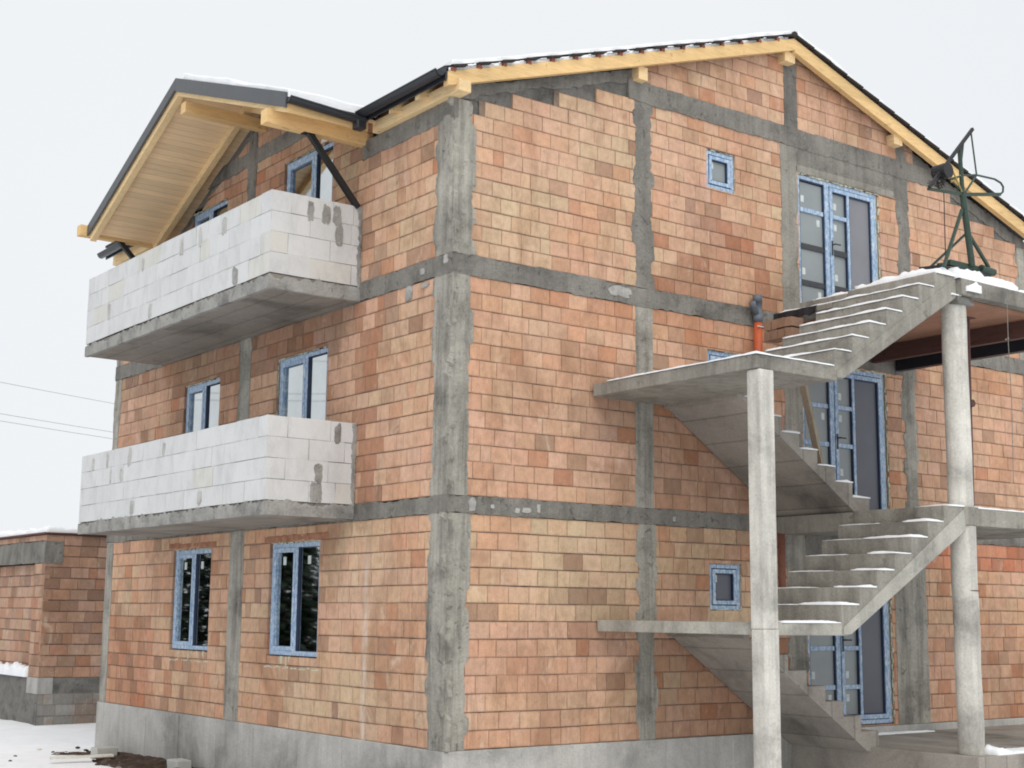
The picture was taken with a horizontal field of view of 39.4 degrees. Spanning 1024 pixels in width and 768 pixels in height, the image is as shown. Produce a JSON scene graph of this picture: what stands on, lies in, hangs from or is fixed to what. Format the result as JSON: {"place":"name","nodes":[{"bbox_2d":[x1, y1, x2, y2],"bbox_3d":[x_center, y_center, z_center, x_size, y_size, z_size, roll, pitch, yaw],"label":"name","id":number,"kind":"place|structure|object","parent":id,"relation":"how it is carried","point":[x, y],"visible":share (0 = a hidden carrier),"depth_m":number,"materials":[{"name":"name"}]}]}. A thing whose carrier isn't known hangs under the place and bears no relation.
{"place":"outdoors","nodes":[
{"label":"outdoors","id":0,"kind":"place"},
{"bbox_2d":[0,413,110,431],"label":"power line","id":1,"kind":"object","parent":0,"point":[54,422],"visible":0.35,"depth_m":49.65,"materials":[{"name":"metal"}]},
{"bbox_2d":[0,719,111,767],"bbox_3d":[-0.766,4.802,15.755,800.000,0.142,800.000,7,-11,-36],"label":"ground","id":2,"kind":"structure","parent":0,"point":[22,741],"depth_m":24.27,"materials":[{"name":"white snow"}]},
{"bbox_2d":[0,532,106,725],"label":"brick annex","id":3,"kind":"object","parent":2,"relation":"on","point":[52,587],"visible":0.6,"depth_m":28.32,"materials":[{"name":"brick"}]},
{"bbox_2d":[0,661,28,676],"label":"snow cover","id":4,"kind":"object","parent":3,"relation":"on","point":[16,669],"visible":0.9,"depth_m":28.80,"materials":[{"name":"white snow"}]},
{"bbox_2d":[0,525,77,536],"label":"snow cover","id":5,"kind":"object","parent":3,"relation":"on","point":[48,528],"visible":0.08,"depth_m":28.52,"materials":[{"name":"white snow"}]},
{"bbox_2d":[77,31,1023,767],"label":"unfinished house","id":6,"kind":"structure","parent":2,"relation":"on","point":[393,469],"depth_m":18.38,"materials":[{"name":"brick"}]},
{"bbox_2d":[169,548,211,661],"bbox_3d":[-4.817,3.330,21.593,0.096,1.702,1.422,7,-11,-36],"label":"window","id":7,"kind":"structure","parent":6,"relation":"in","point":[193,567],"depth_m":21.64,"materials":[{"name":"blue glass"}]},
{"bbox_2d":[185,377,219,432],"bbox_3d":[-4.745,1.020,21.907,0.084,2.176,1.317,7,-11,-36],"label":"window","id":8,"kind":"structure","parent":6,"relation":"in","point":[203,399],"depth_m":22.01,"materials":[{"name":"blue glass"}]},
{"bbox_2d":[194,199,227,226],"bbox_3d":[-4.717,-1.768,22.354,0.084,2.111,1.314,7,-11,-36],"label":"window","id":9,"kind":"structure","parent":6,"relation":"in","point":[211,213],"depth_m":22.51,"materials":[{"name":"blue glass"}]},
{"bbox_2d":[183,73,377,118],"bbox_3d":[-1.913,-3.762,20.346,4.571,1.338,3.316,7,-11,-36],"label":"snow cover","id":10,"kind":"object","parent":6,"relation":"on","point":[336,103],"visible":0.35,"depth_m":18.13,"materials":[{"name":"white snow"}]},
{"bbox_2d":[264,540,319,670],"bbox_3d":[-2.885,2.935,19.034,0.096,1.700,1.502,7,-11,-36],"label":"window","id":11,"kind":"structure","parent":6,"relation":"in","point":[295,566],"depth_m":19.05,"materials":[{"name":"blue glass"}]},
{"bbox_2d":[277,346,327,419],"bbox_3d":[-2.840,0.631,19.384,0.084,2.171,1.450,7,-11,-36],"label":"window","id":12,"kind":"structure","parent":6,"relation":"in","point":[302,392],"depth_m":19.44,"materials":[{"name":"blue glass"}]},
{"bbox_2d":[286,141,333,200],"bbox_3d":[-2.808,-2.201,19.833,0.084,2.160,1.438,7,-11,-36],"label":"window","id":13,"kind":"structure","parent":6,"relation":"in","point":[308,175],"depth_m":19.91,"materials":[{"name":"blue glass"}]},
{"bbox_2d":[436,31,791,68],"bbox_3d":[-1.492,-3.802,22.974,5.938,1.982,10.615,7,-11,-36],"label":"snow cover","id":14,"kind":"object","parent":6,"relation":"on","point":[760,34],"visible":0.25,"depth_m":18.48,"materials":[{"name":"white snow"}]},
{"bbox_2d":[448,36,787,70],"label":"snow lumps","id":15,"kind":"object","parent":6,"relation":"on","point":[544,59],"visible":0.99,"depth_m":18.46,"materials":[{"name":"white snow"}]},
{"bbox_2d":[706,148,734,193],"bbox_3d":[2.854,-2.924,19.737,0.581,0.576,0.083,7,-11,-36],"label":"window","id":16,"kind":"structure","parent":6,"relation":"in","point":[719,166],"depth_m":19.75,"materials":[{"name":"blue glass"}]},
{"bbox_2d":[607,351,834,381],"bbox_3d":[2.426,-0.140,16.963,1.292,0.043,2.519,7,-11,-36],"label":"snow cover","id":17,"kind":"object","parent":6,"relation":"on","point":[739,355],"visible":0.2,"depth_m":16.18,"materials":[{"name":"white snow"}]},
{"bbox_2d":[707,349,736,360],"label":"window","id":18,"kind":"structure","parent":6,"relation":"in","point":[711,355],"depth_m":19.25,"materials":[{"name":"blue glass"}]},
{"bbox_2d":[709,563,741,609],"bbox_3d":[2.786,2.673,18.826,0.613,0.634,0.082,7,-11,-36],"label":"window","id":19,"kind":"structure","parent":6,"relation":"in","point":[725,582],"depth_m":18.85,"materials":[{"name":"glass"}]},
{"bbox_2d":[764,316,802,343],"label":"loose bricks","id":20,"kind":"object","parent":6,"relation":"on","point":[779,329],"visible":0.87,"depth_m":18.86,"materials":[{"name":"brick"}]},
{"bbox_2d":[773,305,815,319],"bbox_3d":[3.761,-0.915,19.014,0.076,0.172,0.744,7,-11,-36],"label":"tar sheet","id":21,"kind":"object","parent":6,"relation":"hanging from","point":[808,311],"visible":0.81,"depth_m":18.96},
{"bbox_2d":[743,395,869,498],"bbox_3d":[3.603,0.839,18.290,2.305,1.163,0.549,7,-11,-36],"label":"snow cover","id":22,"kind":"object","parent":6,"relation":"on","point":[848,481],"visible":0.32,"depth_m":18.15,"materials":[{"name":"white snow"}]},
{"bbox_2d":[778,620,840,622],"bbox_3d":[3.173,2.615,15.748,0.947,0.032,0.368,7,-11,-36],"label":"snow cover","id":23,"kind":"object","parent":6,"relation":"on","point":[805,621],"visible":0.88,"depth_m":15.59,"materials":[{"name":"white snow"}]},
{"bbox_2d":[800,385,823,463],"bbox_3d":[4.069,0.639,19.307,0.107,1.442,0.550,-8,-13,44],"label":"timber board","id":24,"kind":"object","parent":6,"relation":"on","point":[810,417],"visible":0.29,"depth_m":19.27,"materials":[{"name":"brown wood"}]},
{"bbox_2d":[797,172,880,302],"bbox_3d":[4.828,-1.920,21.037,1.842,2.176,0.161,7,-11,-36],"label":"terrace door","id":25,"kind":"structure","parent":6,"relation":"in","point":[839,249],"depth_m":21.05,"materials":[{"name":"blue glass"}]},
{"bbox_2d":[803,369,889,509],"bbox_3d":[4.821,0.852,20.606,1.876,2.271,0.161,7,-11,-36],"label":"terrace door","id":26,"kind":"structure","parent":6,"relation":"in","point":[850,413],"depth_m":20.81,"materials":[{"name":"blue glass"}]},
{"bbox_2d":[765,282,933,356],"bbox_3d":[3.773,-0.684,17.920,1.895,1.048,2.291,7,-11,-36],"label":"snow cover","id":27,"kind":"object","parent":6,"relation":"on","point":[841,326],"visible":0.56,"depth_m":17.47,"materials":[{"name":"white snow"}]},
{"bbox_2d":[808,600,894,723],"bbox_3d":[4.778,3.657,20.142,1.839,2.277,0.161,7,-11,-36],"label":"terrace door","id":28,"kind":"structure","parent":6,"relation":"in","point":[854,669],"depth_m":20.23,"materials":[{"name":"blue glass"}]},
{"bbox_2d":[778,504,964,604],"bbox_3d":[4.194,2.046,17.243,2.314,1.248,1.377,7,-11,-36],"label":"snow cover","id":29,"kind":"object","parent":6,"relation":"on","point":[869,585],"visible":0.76,"depth_m":16.84,"materials":[{"name":"white snow"}]},
{"bbox_2d":[797,31,1023,215],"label":"snow cover","id":30,"kind":"object","parent":6,"relation":"on","point":[840,67],"visible":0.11,"depth_m":21.74,"materials":[{"name":"white snow"}]},
{"bbox_2d":[815,267,1023,299],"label":"snow cover","id":31,"kind":"object","parent":6,"relation":"on","point":[968,274],"visible":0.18,"depth_m":18.09,"materials":[{"name":"white snow"}]},
{"bbox_2d":[879,730,1023,755],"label":"snow cover","id":32,"kind":"object","parent":6,"relation":"on","point":[991,750],"visible":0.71,"depth_m":17.32,"materials":[{"name":"white snow"}]},
{"bbox_2d":[919,127,1003,282],"bbox_3d":[5.765,-2.284,18.547,1.642,2.126,0.605,7,-11,-36],"label":"building hoist","id":33,"kind":"object","parent":6,"relation":"on","point":[942,172],"visible":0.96,"depth_m":18.32,"materials":[{"name":"green paint"}]},
{"bbox_2d":[974,506,1023,512],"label":"snow cover","id":34,"kind":"object","parent":6,"relation":"on","point":[998,509],"visible":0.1,"depth_m":17.93,"materials":[{"name":"white snow"}]},
{"bbox_2d":[967,316,975,505],"bbox_3d":[6.006,0.403,18.767,0.220,2.598,0.160,7,-11,-36],"label":"steel prop","id":35,"kind":"object","parent":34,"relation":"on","point":[972,403],"visible":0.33,"depth_m":18.81,"materials":[{"name":"metal"}]},
{"bbox_2d":[1005,289,1013,482],"bbox_3d":[6.316,0.006,18.135,0.072,2.500,0.040,4,-10,-18],"label":"hanging cord","id":36,"kind":"object","parent":6,"relation":"hanging from","point":[1010,386],"visible":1,"depth_m":18.14,"materials":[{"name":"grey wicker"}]},
{"bbox_2d":[1,382,113,403],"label":"power line","id":37,"kind":"object","parent":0,"point":[55,392],"visible":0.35,"depth_m":49.91,"materials":[{"name":"metal"}]},
{"bbox_2d":[2,421,112,438],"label":"power line","id":38,"kind":"object","parent":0,"point":[54,429],"visible":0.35,"depth_m":49.69,"materials":[{"name":"metal"}]},
{"bbox_2d":[91,746,117,755],"bbox_3d":[-6.386,5.762,22.397,0.352,0.150,0.248,7,-11,-36],"label":"concrete block","id":39,"kind":"object","parent":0,"point":[105,750],"depth_m":22.32,"materials":[{"name":"grey concrete"}]},
{"bbox_2d":[51,751,193,767],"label":"soil","id":40,"kind":"structure","parent":0,"point":[125,760],"depth_m":21.42,"materials":[{"name":"brown soil"}]},
{"bbox_2d":[49,754,113,759],"bbox_3d":[-6.511,5.643,21.640,0.923,0.050,0.160,5,-10,-24],"label":"board","id":41,"kind":"object","parent":40,"relation":"on","point":[80,756],"visible":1,"depth_m":21.57,"materials":[{"name":"beige wood"}]},
{"bbox_2d":[167,758,190,767],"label":"concrete block","id":42,"kind":"object","parent":40,"relation":"on","point":[178,763],"depth_m":20.48,"materials":[{"name":"grey concrete"}]},
{"bbox_2d":[0,0,1023,531],"label":"sky","id":43,"kind":"structure","parent":0,"point":[81,81],"materials":[{"name":"white"}]}
]}

